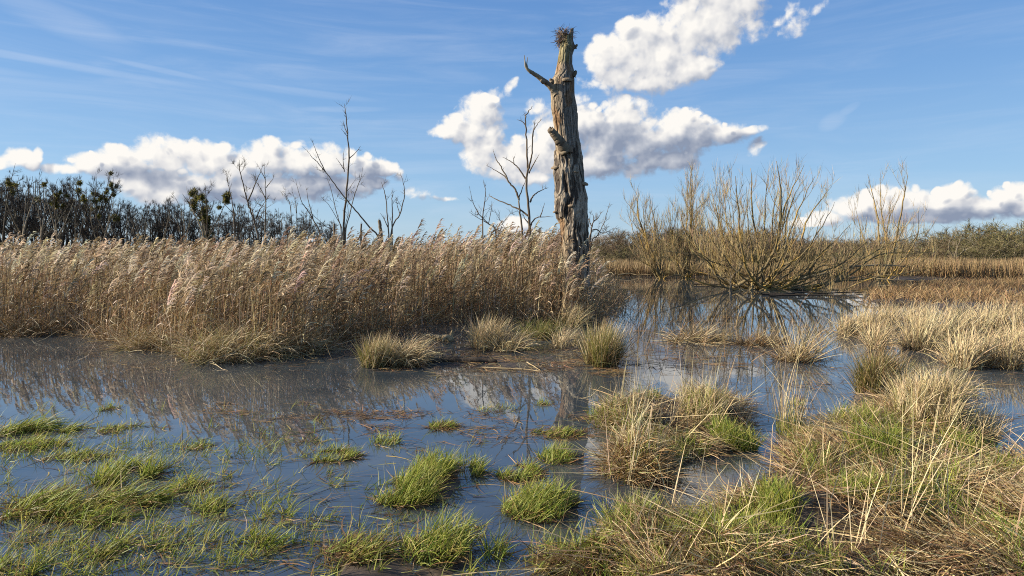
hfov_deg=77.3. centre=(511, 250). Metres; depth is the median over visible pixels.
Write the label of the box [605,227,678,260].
shrub
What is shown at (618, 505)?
straw hummock
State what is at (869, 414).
straw hummock
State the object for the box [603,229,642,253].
shrub
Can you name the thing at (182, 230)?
pale tree
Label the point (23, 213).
dark tree
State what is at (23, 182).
dark tree
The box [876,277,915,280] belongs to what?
fallen branch
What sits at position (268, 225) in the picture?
dark tree
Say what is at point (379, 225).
snag post
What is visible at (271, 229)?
dark tree
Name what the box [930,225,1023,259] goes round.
shrub
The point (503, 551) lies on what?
grass tuft
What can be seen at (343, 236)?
bare tree
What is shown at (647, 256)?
shrub
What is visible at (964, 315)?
straw grass
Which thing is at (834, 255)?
shrub
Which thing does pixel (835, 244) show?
shrub
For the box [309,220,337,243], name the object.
dark tree
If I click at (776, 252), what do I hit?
shrub
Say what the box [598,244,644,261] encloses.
shrub
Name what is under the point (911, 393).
straw hummock
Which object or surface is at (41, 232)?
pale tree
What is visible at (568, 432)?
grass tuft
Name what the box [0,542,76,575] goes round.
grass tuft
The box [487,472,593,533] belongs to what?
grass tuft
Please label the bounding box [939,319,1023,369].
straw grass
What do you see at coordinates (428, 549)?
grass tuft
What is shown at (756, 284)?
willow
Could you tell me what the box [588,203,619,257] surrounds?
bare tree
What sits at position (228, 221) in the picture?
dark tree
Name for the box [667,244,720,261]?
shrub
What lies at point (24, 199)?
dark tree
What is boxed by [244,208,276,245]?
dark tree
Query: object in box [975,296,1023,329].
straw grass
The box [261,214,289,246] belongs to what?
pale tree
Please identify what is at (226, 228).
dark tree
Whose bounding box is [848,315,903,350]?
straw grass
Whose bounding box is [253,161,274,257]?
bare tree
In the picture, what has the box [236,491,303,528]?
grass tuft
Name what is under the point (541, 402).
grass tuft
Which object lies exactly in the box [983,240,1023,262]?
shrub
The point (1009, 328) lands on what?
straw grass
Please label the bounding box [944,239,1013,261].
shrub
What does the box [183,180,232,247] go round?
woodland tree
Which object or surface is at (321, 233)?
dark tree
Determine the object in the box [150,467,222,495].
grass tuft
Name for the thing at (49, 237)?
dark tree
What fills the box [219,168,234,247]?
bare tree
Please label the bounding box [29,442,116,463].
grass tuft
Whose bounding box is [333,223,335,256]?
snag post
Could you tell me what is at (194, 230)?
dark tree
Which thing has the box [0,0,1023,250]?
sky
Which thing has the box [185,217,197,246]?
dark tree
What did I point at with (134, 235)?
woodland tree
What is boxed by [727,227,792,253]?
shrub
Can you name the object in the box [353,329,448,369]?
sedge tussock
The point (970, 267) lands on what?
reeds
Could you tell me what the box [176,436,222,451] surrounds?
grass tuft
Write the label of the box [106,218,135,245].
pale tree
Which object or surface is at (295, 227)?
dark tree
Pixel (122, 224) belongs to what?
dark tree
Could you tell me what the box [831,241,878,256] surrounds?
shrub
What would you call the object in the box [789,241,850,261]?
shrub
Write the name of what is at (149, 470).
grass tuft
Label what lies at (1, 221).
dark tree
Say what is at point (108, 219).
pale tree
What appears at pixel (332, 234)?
dark tree
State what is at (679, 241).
willow
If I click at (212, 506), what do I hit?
grass tuft
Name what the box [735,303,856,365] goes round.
grass tussock
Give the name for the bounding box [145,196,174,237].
woodland tree
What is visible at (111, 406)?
grass tuft
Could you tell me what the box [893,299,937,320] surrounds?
straw grass
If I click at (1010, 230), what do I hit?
shrub
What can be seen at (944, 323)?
straw grass
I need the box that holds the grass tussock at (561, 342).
[536,324,589,348]
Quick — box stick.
[482,367,536,370]
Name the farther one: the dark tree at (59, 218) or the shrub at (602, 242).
the dark tree at (59, 218)
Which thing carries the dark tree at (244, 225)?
on the ground at (400, 567)
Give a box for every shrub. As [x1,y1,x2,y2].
[591,230,643,256]
[591,234,624,258]
[591,244,631,258]
[593,232,631,251]
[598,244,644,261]
[598,244,667,262]
[599,254,623,262]
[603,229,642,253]
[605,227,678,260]
[617,227,675,251]
[634,245,680,261]
[647,226,688,247]
[647,226,697,253]
[652,225,699,240]
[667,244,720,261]
[681,227,735,249]
[701,228,747,247]
[704,233,760,251]
[707,250,754,262]
[708,228,760,254]
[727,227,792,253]
[736,246,795,263]
[747,236,797,253]
[749,246,795,260]
[763,233,826,260]
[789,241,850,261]
[800,244,877,262]
[803,234,839,251]
[823,238,858,257]
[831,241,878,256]
[844,247,901,258]
[855,239,880,250]
[889,250,940,260]
[895,238,963,260]
[902,227,979,256]
[914,224,1021,253]
[918,234,1008,260]
[920,220,1023,257]
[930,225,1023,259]
[944,230,1023,259]
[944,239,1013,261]
[960,218,1023,256]
[975,226,1023,260]
[976,220,1023,255]
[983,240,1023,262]
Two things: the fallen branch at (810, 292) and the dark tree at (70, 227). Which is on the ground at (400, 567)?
the dark tree at (70, 227)
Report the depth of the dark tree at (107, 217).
80.79 m
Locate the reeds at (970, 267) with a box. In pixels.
[597,254,1023,278]
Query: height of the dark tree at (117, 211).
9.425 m
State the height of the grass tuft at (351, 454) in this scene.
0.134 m
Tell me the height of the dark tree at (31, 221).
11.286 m
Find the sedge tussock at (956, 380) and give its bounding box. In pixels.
[901,355,1010,399]
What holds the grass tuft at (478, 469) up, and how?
on the ground at (400, 567)
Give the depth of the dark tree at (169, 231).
81.60 m
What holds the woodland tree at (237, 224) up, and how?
on the ground at (400, 567)
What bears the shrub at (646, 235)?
on the ground at (400, 567)
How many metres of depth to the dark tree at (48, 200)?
80.13 m
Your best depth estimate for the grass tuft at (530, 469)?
5.65 m
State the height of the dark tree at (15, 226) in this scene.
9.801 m
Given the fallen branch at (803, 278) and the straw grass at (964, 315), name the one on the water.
the fallen branch at (803, 278)
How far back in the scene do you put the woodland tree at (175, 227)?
79.50 m
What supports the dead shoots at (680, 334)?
on the ground at (400, 567)
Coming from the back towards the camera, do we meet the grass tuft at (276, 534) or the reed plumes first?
the reed plumes
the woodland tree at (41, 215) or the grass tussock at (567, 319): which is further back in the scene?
the woodland tree at (41, 215)
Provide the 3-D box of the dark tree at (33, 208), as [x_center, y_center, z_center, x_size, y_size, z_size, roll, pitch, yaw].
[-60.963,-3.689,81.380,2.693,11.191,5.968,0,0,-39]
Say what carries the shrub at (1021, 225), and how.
on the ground at (400, 567)
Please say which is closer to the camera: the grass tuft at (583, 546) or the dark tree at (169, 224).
the grass tuft at (583, 546)
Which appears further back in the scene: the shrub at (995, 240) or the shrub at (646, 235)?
the shrub at (646, 235)
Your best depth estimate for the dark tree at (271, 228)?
83.81 m
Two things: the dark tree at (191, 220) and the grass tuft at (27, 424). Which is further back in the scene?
the dark tree at (191, 220)
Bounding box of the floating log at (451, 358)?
[425,349,497,362]
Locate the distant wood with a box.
[6,234,959,254]
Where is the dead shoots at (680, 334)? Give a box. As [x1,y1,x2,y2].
[556,274,851,367]
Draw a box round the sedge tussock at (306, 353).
[238,325,345,361]
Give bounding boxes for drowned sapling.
[703,263,746,293]
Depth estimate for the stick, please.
10.68 m
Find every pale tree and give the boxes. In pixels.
[0,187,38,242]
[33,194,70,242]
[41,187,75,246]
[53,203,87,267]
[88,198,117,241]
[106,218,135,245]
[131,216,147,245]
[141,210,172,245]
[173,211,189,244]
[197,212,219,241]
[231,225,245,244]
[245,225,262,245]
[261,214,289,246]
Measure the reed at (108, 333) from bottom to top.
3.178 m
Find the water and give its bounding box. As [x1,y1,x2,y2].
[0,275,1023,575]
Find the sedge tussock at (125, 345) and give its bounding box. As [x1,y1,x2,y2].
[102,320,215,354]
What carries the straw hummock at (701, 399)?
on the ground at (400, 567)
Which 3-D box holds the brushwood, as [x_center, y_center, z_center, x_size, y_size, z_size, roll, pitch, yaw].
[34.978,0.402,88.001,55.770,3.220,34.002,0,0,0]
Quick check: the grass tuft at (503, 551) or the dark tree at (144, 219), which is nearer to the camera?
the grass tuft at (503, 551)
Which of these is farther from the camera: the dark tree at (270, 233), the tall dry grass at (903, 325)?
the dark tree at (270, 233)
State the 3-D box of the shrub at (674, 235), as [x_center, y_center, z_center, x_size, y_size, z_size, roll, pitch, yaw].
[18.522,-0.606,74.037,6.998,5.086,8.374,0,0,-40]
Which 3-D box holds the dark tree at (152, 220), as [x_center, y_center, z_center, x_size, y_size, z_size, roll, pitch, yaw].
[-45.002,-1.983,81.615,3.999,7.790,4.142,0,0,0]
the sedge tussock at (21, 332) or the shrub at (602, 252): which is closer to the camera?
the sedge tussock at (21, 332)
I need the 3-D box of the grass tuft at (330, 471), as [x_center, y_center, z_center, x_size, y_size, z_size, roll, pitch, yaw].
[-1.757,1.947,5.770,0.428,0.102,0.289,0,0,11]
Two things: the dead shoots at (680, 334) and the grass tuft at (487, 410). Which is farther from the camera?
the dead shoots at (680, 334)
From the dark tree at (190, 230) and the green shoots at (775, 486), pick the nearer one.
the green shoots at (775, 486)
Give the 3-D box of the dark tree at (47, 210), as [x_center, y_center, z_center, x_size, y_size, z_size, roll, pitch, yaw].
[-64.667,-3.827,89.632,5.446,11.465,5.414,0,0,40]
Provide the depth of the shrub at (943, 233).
67.59 m
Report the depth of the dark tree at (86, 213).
81.84 m
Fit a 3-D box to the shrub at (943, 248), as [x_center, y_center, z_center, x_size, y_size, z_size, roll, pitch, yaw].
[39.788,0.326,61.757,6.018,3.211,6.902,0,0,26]
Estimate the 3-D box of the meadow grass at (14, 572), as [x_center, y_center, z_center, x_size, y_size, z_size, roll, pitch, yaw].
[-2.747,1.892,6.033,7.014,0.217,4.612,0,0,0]
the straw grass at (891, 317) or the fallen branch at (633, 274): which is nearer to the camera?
the straw grass at (891, 317)
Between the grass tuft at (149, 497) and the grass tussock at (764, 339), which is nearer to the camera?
the grass tuft at (149, 497)
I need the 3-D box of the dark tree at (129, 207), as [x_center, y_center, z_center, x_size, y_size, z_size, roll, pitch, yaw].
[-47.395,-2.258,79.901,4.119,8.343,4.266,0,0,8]
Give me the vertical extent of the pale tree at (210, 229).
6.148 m
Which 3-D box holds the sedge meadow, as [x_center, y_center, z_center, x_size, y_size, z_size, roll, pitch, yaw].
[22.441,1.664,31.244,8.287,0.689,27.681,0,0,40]
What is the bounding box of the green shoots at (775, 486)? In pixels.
[532,380,1023,575]
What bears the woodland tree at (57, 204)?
on the ground at (400, 567)
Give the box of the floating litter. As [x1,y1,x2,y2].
[0,315,1023,575]
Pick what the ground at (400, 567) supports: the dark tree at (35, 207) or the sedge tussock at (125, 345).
the dark tree at (35, 207)
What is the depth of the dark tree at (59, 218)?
81.97 m
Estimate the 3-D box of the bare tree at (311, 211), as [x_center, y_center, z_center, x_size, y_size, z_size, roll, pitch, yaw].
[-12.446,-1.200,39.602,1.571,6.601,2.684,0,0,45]
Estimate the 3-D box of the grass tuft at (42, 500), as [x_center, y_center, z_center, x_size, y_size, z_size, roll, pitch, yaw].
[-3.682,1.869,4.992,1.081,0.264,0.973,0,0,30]
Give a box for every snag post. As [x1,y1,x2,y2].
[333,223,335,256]
[378,220,383,259]
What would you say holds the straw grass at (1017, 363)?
on the water
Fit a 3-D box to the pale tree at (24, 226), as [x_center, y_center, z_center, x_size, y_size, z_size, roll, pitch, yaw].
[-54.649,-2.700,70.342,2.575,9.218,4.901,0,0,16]
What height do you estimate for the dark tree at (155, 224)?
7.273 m
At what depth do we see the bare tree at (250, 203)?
54.51 m
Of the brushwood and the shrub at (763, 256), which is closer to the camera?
the shrub at (763, 256)
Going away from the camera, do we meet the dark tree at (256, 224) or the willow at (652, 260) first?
the willow at (652, 260)
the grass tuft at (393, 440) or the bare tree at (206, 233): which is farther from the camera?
the bare tree at (206, 233)
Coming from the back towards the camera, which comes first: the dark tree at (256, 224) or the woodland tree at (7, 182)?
the dark tree at (256, 224)
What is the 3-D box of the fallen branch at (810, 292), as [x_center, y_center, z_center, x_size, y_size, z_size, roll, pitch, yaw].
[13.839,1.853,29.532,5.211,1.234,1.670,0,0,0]
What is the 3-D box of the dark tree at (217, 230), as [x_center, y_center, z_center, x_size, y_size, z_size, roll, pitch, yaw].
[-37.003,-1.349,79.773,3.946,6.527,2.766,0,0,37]
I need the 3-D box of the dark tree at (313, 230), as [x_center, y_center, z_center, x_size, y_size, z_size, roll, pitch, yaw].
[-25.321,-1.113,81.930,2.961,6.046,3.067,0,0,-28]
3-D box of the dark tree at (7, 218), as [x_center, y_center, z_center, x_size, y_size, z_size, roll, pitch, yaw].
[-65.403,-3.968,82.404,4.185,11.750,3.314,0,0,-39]
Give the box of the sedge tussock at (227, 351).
[140,316,327,370]
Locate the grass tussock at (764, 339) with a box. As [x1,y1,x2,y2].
[718,325,793,347]
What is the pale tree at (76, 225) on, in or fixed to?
on the ground at (400, 567)
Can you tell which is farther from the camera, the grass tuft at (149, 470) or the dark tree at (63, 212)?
the dark tree at (63, 212)
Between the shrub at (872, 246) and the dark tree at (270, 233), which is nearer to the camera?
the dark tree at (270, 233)
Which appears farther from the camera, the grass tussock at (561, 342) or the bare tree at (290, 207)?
the bare tree at (290, 207)
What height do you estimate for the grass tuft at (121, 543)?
0.185 m
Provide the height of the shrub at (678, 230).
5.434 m
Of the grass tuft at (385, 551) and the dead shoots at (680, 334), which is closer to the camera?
the grass tuft at (385, 551)
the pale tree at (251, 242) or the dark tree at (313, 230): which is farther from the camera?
the dark tree at (313, 230)
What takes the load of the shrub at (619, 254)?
on the ground at (400, 567)
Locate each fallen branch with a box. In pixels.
[618,273,651,275]
[761,280,862,294]
[769,294,854,297]
[801,256,903,286]
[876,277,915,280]
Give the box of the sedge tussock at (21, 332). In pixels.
[0,314,76,339]
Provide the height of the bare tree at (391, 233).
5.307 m
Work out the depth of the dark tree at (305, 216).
82.60 m
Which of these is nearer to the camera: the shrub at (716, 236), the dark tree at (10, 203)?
the shrub at (716, 236)
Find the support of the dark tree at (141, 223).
on the ground at (400, 567)
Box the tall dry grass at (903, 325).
[838,298,1022,367]
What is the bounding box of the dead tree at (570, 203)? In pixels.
[524,28,594,317]
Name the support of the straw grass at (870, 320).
on the water
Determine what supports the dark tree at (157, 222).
on the ground at (400, 567)
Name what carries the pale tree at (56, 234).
on the ground at (400, 567)
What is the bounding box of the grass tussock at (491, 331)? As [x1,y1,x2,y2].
[457,309,518,349]
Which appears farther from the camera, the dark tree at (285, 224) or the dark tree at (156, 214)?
the dark tree at (156, 214)
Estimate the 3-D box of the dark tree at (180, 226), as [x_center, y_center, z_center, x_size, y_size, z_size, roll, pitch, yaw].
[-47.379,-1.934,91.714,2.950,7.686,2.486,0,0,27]
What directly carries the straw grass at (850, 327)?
on the water
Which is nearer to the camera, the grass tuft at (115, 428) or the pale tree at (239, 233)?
the grass tuft at (115, 428)
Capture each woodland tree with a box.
[0,166,21,245]
[0,172,34,244]
[26,172,67,240]
[40,167,122,261]
[43,176,81,247]
[69,184,122,264]
[101,186,117,257]
[118,198,149,242]
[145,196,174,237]
[147,203,183,246]
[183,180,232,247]
[228,201,247,245]
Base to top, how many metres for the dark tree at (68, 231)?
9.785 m
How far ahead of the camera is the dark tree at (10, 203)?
91.82 m
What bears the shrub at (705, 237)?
on the ground at (400, 567)
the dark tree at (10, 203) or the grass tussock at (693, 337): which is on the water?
the grass tussock at (693, 337)
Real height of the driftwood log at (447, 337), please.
0.296 m
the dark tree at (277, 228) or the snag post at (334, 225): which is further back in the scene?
the dark tree at (277, 228)
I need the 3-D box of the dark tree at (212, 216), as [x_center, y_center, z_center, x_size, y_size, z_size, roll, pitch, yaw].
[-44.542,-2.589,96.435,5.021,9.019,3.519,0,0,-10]
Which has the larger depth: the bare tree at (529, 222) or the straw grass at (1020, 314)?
the bare tree at (529, 222)
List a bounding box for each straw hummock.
[581,483,690,541]
[583,351,693,490]
[588,343,679,432]
[666,345,742,430]
[765,328,827,435]
[803,391,914,431]
[868,361,1023,451]
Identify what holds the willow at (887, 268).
on the ground at (400, 567)
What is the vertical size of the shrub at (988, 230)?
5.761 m
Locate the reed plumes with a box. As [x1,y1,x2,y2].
[0,218,621,316]
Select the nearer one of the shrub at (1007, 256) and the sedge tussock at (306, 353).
the sedge tussock at (306, 353)
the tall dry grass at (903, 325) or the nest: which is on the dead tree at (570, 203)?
the nest
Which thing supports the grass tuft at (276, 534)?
on the water
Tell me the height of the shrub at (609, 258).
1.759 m
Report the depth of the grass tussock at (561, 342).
13.19 m
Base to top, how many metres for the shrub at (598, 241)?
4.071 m
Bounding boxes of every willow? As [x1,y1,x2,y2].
[618,176,675,278]
[647,153,948,291]
[659,162,717,277]
[673,166,764,287]
[841,158,939,279]
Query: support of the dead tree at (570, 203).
on the water
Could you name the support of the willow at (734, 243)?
on the water
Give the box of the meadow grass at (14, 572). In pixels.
[0,394,590,575]
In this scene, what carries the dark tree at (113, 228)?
on the ground at (400, 567)
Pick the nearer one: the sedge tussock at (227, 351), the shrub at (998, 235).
the sedge tussock at (227, 351)
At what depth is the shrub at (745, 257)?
60.16 m
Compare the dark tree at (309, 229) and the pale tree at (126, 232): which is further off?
the dark tree at (309, 229)
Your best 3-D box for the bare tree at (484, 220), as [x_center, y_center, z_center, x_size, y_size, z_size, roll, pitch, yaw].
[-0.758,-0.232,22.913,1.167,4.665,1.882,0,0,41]
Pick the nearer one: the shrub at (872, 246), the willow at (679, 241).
the willow at (679, 241)
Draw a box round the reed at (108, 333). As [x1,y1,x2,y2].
[0,228,641,358]
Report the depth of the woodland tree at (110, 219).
75.48 m
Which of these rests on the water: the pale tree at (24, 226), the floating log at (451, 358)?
the floating log at (451, 358)
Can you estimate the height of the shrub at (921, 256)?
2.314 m
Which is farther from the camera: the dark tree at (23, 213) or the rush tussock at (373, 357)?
the dark tree at (23, 213)
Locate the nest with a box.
[551,26,576,49]
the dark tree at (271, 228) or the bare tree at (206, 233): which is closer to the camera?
the bare tree at (206, 233)
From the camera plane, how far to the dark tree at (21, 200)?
82.89 m
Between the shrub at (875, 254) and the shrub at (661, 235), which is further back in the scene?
the shrub at (661, 235)
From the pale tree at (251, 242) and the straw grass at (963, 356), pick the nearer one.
the straw grass at (963, 356)
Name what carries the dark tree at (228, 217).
on the ground at (400, 567)
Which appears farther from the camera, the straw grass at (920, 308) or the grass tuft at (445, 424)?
the straw grass at (920, 308)
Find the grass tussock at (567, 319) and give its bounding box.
[537,301,596,327]
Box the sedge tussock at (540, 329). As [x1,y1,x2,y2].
[510,317,568,340]
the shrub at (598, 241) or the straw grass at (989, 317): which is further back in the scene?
the shrub at (598, 241)
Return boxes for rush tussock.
[342,332,407,369]
[565,314,645,367]
[834,341,923,394]
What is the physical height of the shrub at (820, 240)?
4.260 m
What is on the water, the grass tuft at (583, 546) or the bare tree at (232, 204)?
the grass tuft at (583, 546)
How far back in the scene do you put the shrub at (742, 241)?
73.65 m
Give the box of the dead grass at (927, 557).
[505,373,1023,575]
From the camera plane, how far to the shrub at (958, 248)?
59.24 m
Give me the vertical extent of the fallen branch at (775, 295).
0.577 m
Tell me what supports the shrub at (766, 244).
on the ground at (400, 567)
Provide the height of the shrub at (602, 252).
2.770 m
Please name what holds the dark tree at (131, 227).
on the ground at (400, 567)
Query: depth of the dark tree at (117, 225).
79.67 m
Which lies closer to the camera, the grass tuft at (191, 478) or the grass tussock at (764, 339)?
the grass tuft at (191, 478)
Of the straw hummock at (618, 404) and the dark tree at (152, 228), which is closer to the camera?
the straw hummock at (618, 404)
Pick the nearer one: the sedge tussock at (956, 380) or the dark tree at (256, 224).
the sedge tussock at (956, 380)
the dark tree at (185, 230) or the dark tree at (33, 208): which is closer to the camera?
the dark tree at (33, 208)
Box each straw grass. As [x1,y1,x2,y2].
[818,308,871,335]
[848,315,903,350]
[850,301,895,331]
[865,299,916,327]
[873,302,964,353]
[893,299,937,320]
[899,301,979,341]
[916,321,1009,371]
[919,300,995,334]
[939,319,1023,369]
[954,296,1021,331]
[972,317,1023,370]
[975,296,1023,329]
[982,310,1023,352]
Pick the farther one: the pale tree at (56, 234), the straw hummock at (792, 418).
the pale tree at (56, 234)
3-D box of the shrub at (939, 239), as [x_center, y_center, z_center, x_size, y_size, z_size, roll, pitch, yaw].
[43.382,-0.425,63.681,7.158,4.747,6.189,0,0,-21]
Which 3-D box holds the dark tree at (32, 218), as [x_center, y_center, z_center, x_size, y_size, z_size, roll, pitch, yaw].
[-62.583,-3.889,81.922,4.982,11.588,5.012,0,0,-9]
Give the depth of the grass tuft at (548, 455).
6.11 m
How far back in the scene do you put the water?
8.16 m
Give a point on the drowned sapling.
(730, 289)
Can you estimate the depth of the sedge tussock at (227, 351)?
11.72 m
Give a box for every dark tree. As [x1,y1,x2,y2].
[0,176,23,242]
[0,178,40,243]
[0,178,47,246]
[0,186,23,244]
[0,193,32,243]
[0,194,10,234]
[0,194,27,244]
[3,177,38,242]
[7,181,62,241]
[9,183,49,242]
[15,194,61,245]
[18,182,60,240]
[18,184,46,245]
[22,176,43,240]
[31,184,67,242]
[31,200,61,246]
[44,192,71,244]
[45,195,89,246]
[47,183,83,246]
[57,199,93,243]
[71,194,94,245]
[71,197,107,246]
[72,211,103,243]
[76,187,111,241]
[88,193,116,243]
[91,199,126,235]
[98,210,123,245]
[105,203,138,248]
[107,203,129,250]
[117,201,142,242]
[126,206,140,245]
[128,204,149,247]
[130,203,158,245]
[131,210,161,255]
[141,204,171,241]
[142,207,169,244]
[143,204,167,228]
[144,208,167,246]
[157,198,195,243]
[162,209,180,245]
[170,212,190,242]
[171,214,200,243]
[172,205,196,249]
[184,211,215,245]
[185,212,201,241]
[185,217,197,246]
[199,216,226,246]
[211,213,233,242]
[217,206,243,242]
[218,214,239,246]
[219,211,248,244]
[227,221,256,247]
[235,210,252,262]
[239,214,267,243]
[241,209,261,240]
[243,214,273,243]
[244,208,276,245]
[250,214,281,237]
[255,213,285,244]
[263,213,280,246]
[267,218,280,243]
[273,208,295,242]
[273,217,294,238]
[280,212,307,242]
[287,211,312,243]
[290,221,307,244]
[293,218,311,237]
[298,215,315,246]
[305,219,323,244]
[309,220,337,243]
[313,221,331,241]
[325,225,339,243]
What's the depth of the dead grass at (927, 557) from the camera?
4.31 m
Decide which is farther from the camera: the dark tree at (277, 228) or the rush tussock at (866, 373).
the dark tree at (277, 228)
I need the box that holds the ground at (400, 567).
[0,253,1023,575]
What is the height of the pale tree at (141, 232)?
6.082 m
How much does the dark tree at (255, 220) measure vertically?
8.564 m
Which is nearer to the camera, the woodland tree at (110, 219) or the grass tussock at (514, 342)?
the grass tussock at (514, 342)
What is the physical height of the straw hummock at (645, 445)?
1.129 m
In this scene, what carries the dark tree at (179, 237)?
on the ground at (400, 567)
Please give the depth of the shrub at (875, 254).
63.51 m
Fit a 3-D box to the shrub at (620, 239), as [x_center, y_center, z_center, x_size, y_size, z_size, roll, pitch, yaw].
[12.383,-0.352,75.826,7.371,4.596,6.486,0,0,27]
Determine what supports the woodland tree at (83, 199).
on the ground at (400, 567)
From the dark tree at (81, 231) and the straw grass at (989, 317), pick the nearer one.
the straw grass at (989, 317)
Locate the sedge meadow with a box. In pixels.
[854,274,1023,313]
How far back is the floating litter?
6.89 m
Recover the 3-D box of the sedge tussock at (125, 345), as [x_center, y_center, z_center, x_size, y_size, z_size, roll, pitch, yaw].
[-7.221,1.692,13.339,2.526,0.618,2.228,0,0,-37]
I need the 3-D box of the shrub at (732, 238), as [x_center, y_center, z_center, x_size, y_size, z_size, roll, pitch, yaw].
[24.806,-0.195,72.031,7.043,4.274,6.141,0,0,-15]
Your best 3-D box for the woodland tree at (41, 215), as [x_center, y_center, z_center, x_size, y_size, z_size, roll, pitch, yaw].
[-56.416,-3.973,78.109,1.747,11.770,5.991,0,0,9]
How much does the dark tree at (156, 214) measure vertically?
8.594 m
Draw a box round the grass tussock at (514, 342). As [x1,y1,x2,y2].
[466,322,547,352]
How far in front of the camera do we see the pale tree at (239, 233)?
69.92 m
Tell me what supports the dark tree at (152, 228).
on the ground at (400, 567)
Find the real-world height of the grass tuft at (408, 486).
0.273 m
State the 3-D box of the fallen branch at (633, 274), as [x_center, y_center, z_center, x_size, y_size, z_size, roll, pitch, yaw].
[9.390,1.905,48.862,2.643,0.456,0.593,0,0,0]
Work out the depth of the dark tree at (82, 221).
81.06 m
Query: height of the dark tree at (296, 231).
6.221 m
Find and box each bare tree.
[171,188,215,264]
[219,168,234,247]
[231,158,269,243]
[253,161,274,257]
[278,185,297,239]
[291,178,336,264]
[304,97,380,262]
[380,173,409,277]
[467,182,516,286]
[486,107,555,305]
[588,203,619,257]
[933,224,975,261]
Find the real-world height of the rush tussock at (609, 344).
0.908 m
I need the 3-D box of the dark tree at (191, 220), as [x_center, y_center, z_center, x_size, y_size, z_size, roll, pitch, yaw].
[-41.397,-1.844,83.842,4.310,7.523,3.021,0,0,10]
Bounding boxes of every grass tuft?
[0,404,105,438]
[0,430,79,455]
[0,473,111,527]
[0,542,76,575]
[1,473,202,539]
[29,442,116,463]
[54,519,206,569]
[81,449,189,490]
[93,418,170,435]
[95,399,123,410]
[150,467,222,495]
[167,488,248,519]
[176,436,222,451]
[190,514,309,568]
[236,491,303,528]
[293,463,341,475]
[302,514,414,573]
[303,440,371,467]
[357,458,465,512]
[364,498,498,575]
[367,428,406,447]
[399,440,496,482]
[422,414,464,431]
[452,522,537,561]
[476,402,524,412]
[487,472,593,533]
[489,452,553,485]
[506,513,625,575]
[528,440,593,467]
[531,422,588,440]
[535,397,555,405]
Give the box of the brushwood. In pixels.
[604,246,918,261]
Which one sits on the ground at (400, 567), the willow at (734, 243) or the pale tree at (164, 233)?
the pale tree at (164, 233)
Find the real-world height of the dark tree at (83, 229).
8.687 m
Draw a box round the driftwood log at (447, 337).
[423,330,453,341]
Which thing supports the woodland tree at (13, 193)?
on the ground at (400, 567)
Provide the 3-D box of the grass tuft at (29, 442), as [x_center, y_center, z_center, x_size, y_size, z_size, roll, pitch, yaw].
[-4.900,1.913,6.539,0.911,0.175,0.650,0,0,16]
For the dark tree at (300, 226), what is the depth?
81.78 m
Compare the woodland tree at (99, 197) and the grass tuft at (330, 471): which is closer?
the grass tuft at (330, 471)
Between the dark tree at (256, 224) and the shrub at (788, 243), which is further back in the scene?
the dark tree at (256, 224)
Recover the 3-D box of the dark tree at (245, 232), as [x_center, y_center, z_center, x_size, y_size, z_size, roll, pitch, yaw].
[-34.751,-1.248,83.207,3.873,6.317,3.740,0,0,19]
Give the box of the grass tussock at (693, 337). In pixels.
[651,314,741,346]
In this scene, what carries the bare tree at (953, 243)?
on the ground at (400, 567)
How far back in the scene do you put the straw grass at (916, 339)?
12.87 m
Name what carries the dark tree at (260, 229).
on the ground at (400, 567)
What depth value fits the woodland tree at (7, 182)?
74.96 m
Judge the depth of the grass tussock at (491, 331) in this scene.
13.08 m

